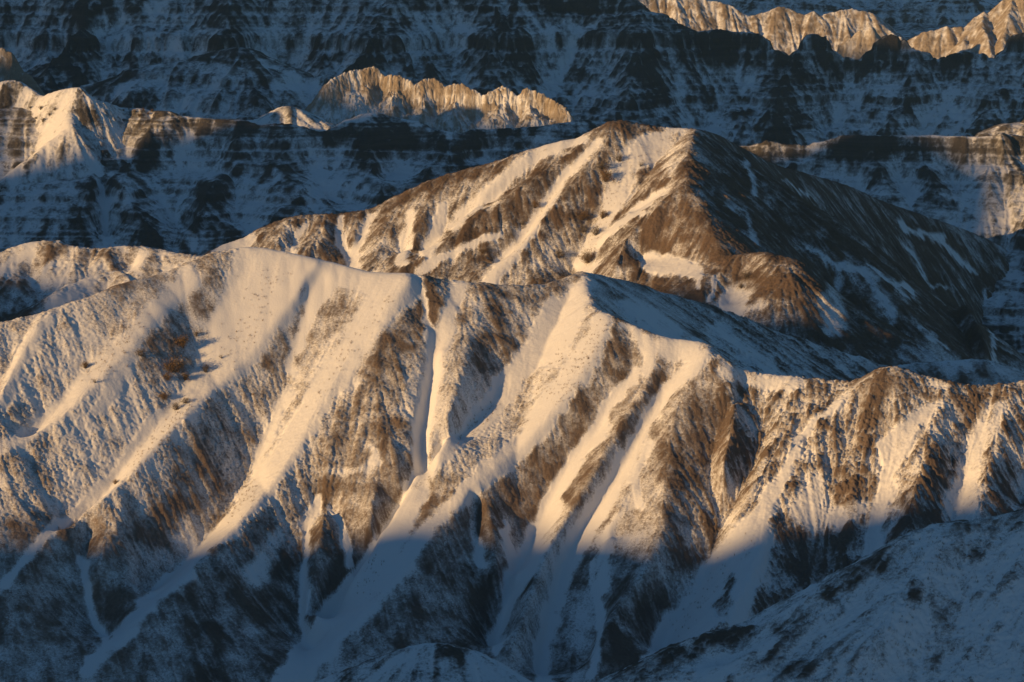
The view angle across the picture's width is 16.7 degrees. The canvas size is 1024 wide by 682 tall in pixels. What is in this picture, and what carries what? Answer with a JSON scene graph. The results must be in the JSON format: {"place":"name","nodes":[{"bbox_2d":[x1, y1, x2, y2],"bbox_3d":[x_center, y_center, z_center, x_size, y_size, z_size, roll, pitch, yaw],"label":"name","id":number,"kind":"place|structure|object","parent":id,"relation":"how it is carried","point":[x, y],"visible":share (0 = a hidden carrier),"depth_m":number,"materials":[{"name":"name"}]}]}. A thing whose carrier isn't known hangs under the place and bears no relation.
{"place":"outdoors","nodes":[
{"label":"outdoors","id":0,"kind":"place"},
{"bbox_2d":[0,80,126,191],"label":"snowy hill","id":1,"kind":"structure","parent":0,"point":[79,128],"depth_m":736.02,"materials":[{"name":"white snow"}]},
{"bbox_2d":[0,240,200,321],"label":"hill","id":2,"kind":"structure","parent":0,"point":[37,277],"depth_m":464.91,"materials":[{"name":"white snow"}]},
{"bbox_2d":[77,46,333,119],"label":"hill","id":3,"kind":"structure","parent":0,"point":[235,82],"depth_m":886.11,"materials":[{"name":"white snow"}]},
{"bbox_2d":[246,106,335,130],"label":"hill","id":4,"kind":"structure","parent":0,"point":[293,116],"depth_m":772.03,"materials":[{"name":"white snow"}]},
{"bbox_2d":[0,107,648,255],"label":"banded hill","id":5,"kind":"structure","parent":0,"point":[174,182],"depth_m":731.12,"materials":[{"name":"stone"}]},
{"bbox_2d":[316,643,531,681],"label":"hillside","id":6,"kind":"structure","parent":0,"point":[434,662],"depth_m":332.70,"materials":[{"name":"white snow"}]},
{"bbox_2d":[0,247,1023,681],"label":"snowy ridge","id":7,"kind":"structure","parent":0,"point":[642,487],"depth_m":398.85,"materials":[{"name":"white snow"}]},
{"bbox_2d":[80,361,86,368],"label":"shrub","id":8,"kind":"object","parent":7,"relation":"on","point":[84,363],"visible":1,"depth_m":407.76,"materials":[{"name":"brown plant"}]},
{"bbox_2d":[132,347,149,356],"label":"shrub","id":9,"kind":"object","parent":7,"relation":"on","point":[140,352],"visible":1,"depth_m":409.62,"materials":[{"name":"brown plant"}]},
{"bbox_2d":[159,389,168,400],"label":"shrub","id":10,"kind":"object","parent":7,"relation":"on","point":[162,396],"visible":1,"depth_m":406.35,"materials":[{"name":"brown plant"}]},
{"bbox_2d":[162,372,173,380],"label":"shrub","id":11,"kind":"object","parent":7,"relation":"on","point":[168,377],"visible":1,"depth_m":408.83,"materials":[{"name":"brown plant"}]},
{"bbox_2d":[155,353,185,374],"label":"shrub","id":12,"kind":"object","parent":7,"relation":"on","point":[174,367],"visible":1,"depth_m":410.18,"materials":[{"name":"brown plant"}]},
{"bbox_2d":[168,400,179,409],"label":"shrub","id":13,"kind":"object","parent":7,"relation":"on","point":[176,406],"visible":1,"depth_m":405.27,"materials":[{"name":"brown plant"}]},
{"bbox_2d":[174,334,189,347],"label":"shrub","id":14,"kind":"object","parent":7,"relation":"on","point":[182,343],"visible":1,"depth_m":414.00,"materials":[{"name":"brown plant"}]},
{"bbox_2d":[179,394,189,403],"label":"shrub","id":15,"kind":"object","parent":7,"relation":"on","point":[184,400],"visible":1,"depth_m":406.11,"materials":[{"name":"brown plant"}]},
{"bbox_2d":[181,371,189,379],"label":"shrub","id":16,"kind":"object","parent":7,"relation":"on","point":[185,377],"visible":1,"depth_m":410.00,"materials":[{"name":"brown plant"}]},
{"bbox_2d":[201,361,210,372],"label":"shrub","id":17,"kind":"object","parent":7,"relation":"on","point":[204,370],"visible":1,"depth_m":411.76,"materials":[{"name":"brown plant"}]},
{"bbox_2d":[81,135,1022,678],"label":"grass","id":18,"kind":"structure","parent":7,"relation":"on","point":[561,397],"depth_m":389.38,"materials":[{"name":"brown plant"}]},
{"bbox_2d":[0,0,1023,145],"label":"cliff","id":19,"kind":"structure","parent":0,"point":[607,60],"depth_m":1051.06,"materials":[{"name":"grey stone"}]},
{"bbox_2d":[201,120,1023,372],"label":"peak","id":20,"kind":"structure","parent":0,"point":[702,216],"depth_m":609.06,"materials":[{"name":"stone"}]},
{"bbox_2d":[479,246,487,253],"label":"shrub","id":21,"kind":"object","parent":20,"relation":"on","point":[483,250],"visible":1,"depth_m":602.75,"materials":[{"name":"brown plant"}]},
{"bbox_2d":[532,201,540,207],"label":"shrub","id":22,"kind":"object","parent":20,"relation":"on","point":[535,203],"visible":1,"depth_m":611.27,"materials":[{"name":"brown plant"}]},
{"bbox_2d":[554,247,567,257],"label":"shrub","id":23,"kind":"object","parent":20,"relation":"on","point":[558,253],"visible":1,"depth_m":600.79,"materials":[{"name":"brown plant"}]},
{"bbox_2d":[573,207,590,219],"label":"shrub","id":24,"kind":"object","parent":20,"relation":"on","point":[583,215],"visible":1,"depth_m":607.40,"materials":[{"name":"brown plant"}]},
{"bbox_2d":[576,221,588,232],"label":"shrub","id":25,"kind":"object","parent":20,"relation":"on","point":[582,229],"visible":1,"depth_m":605.24,"materials":[{"name":"brown plant"}]},
{"bbox_2d":[578,246,595,263],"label":"shrub","id":26,"kind":"object","parent":20,"relation":"on","point":[586,257],"visible":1,"depth_m":597.48,"materials":[{"name":"brown plant"}]},
{"bbox_2d":[588,226,600,235],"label":"shrub","id":27,"kind":"object","parent":20,"relation":"on","point":[594,231],"visible":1,"depth_m":604.26,"materials":[{"name":"brown plant"}]},
{"bbox_2d":[593,157,610,169],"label":"shrub","id":28,"kind":"object","parent":20,"relation":"on","point":[601,164],"visible":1,"depth_m":614.99,"materials":[{"name":"brown plant"}]},
{"bbox_2d":[598,209,608,218],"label":"shrub","id":29,"kind":"object","parent":20,"relation":"on","point":[603,214],"visible":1,"depth_m":607.19,"materials":[{"name":"brown plant"}]},
{"bbox_2d":[599,167,615,182],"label":"shrub","id":30,"kind":"object","parent":20,"relation":"on","point":[606,178],"visible":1,"depth_m":613.22,"materials":[{"name":"brown plant"}]},
{"bbox_2d":[614,153,622,161],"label":"shrub","id":31,"kind":"object","parent":20,"relation":"on","point":[620,158],"visible":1,"depth_m":617.03,"materials":[{"name":"brown plant"}]},
{"bbox_2d":[741,267,751,279],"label":"shrub","id":32,"kind":"object","parent":20,"relation":"on","point":[745,276],"visible":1,"depth_m":579.04,"materials":[{"name":"brown plant"}]},
{"bbox_2d":[639,0,906,54],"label":"butte","id":33,"kind":"object","parent":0,"point":[785,30],"visible":0.12,"depth_m":1493.02,"materials":[{"name":"beige stone"}]},
{"bbox_2d":[595,509,1023,681],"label":"hillside","id":34,"kind":"structure","parent":0,"point":[747,650],"depth_m":305.54,"materials":[{"name":"white snow"}]},
{"bbox_2d":[708,0,1001,39],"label":"mountain","id":35,"kind":"structure","parent":0,"point":[907,19],"depth_m":1779.69,"materials":[{"name":"stone"}]},
{"bbox_2d":[741,120,1023,354],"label":"banded terrace","id":36,"kind":"structure","parent":0,"point":[975,184],"depth_m":803.64,"materials":[{"name":"stone"}]},
{"bbox_2d":[898,359,1023,385],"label":"hill","id":37,"kind":"structure","parent":0,"point":[976,372],"depth_m":479.09,"materials":[{"name":"white snow"}]},
{"bbox_2d":[907,0,1023,58],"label":"butte","id":38,"kind":"object","parent":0,"point":[992,31],"visible":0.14,"depth_m":1436.31,"materials":[{"name":"beige stone"}]},
{"bbox_3d":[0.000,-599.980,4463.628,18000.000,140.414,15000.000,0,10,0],"label":"terrain","id":39,"kind":"structure","parent":0,"visible":0},
{"bbox_2d":[0,48,44,95],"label":"rock outcrop","id":40,"kind":"object","parent":39,"relation":"on","point":[10,68],"visible":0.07,"depth_m":779.20,"materials":[{"name":"beige stone"}]},
{"bbox_2d":[305,66,574,132],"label":"rock outcrop","id":41,"kind":"object","parent":39,"relation":"on","point":[435,103],"visible":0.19,"depth_m":860.20,"materials":[{"name":"beige stone"}]},
{"bbox_2d":[837,27,880,59],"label":"rock outcrop","id":42,"kind":"object","parent":39,"relation":"on","point":[858,44],"visible":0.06,"depth_m":1389.29,"materials":[{"name":"beige stone"}]}
]}

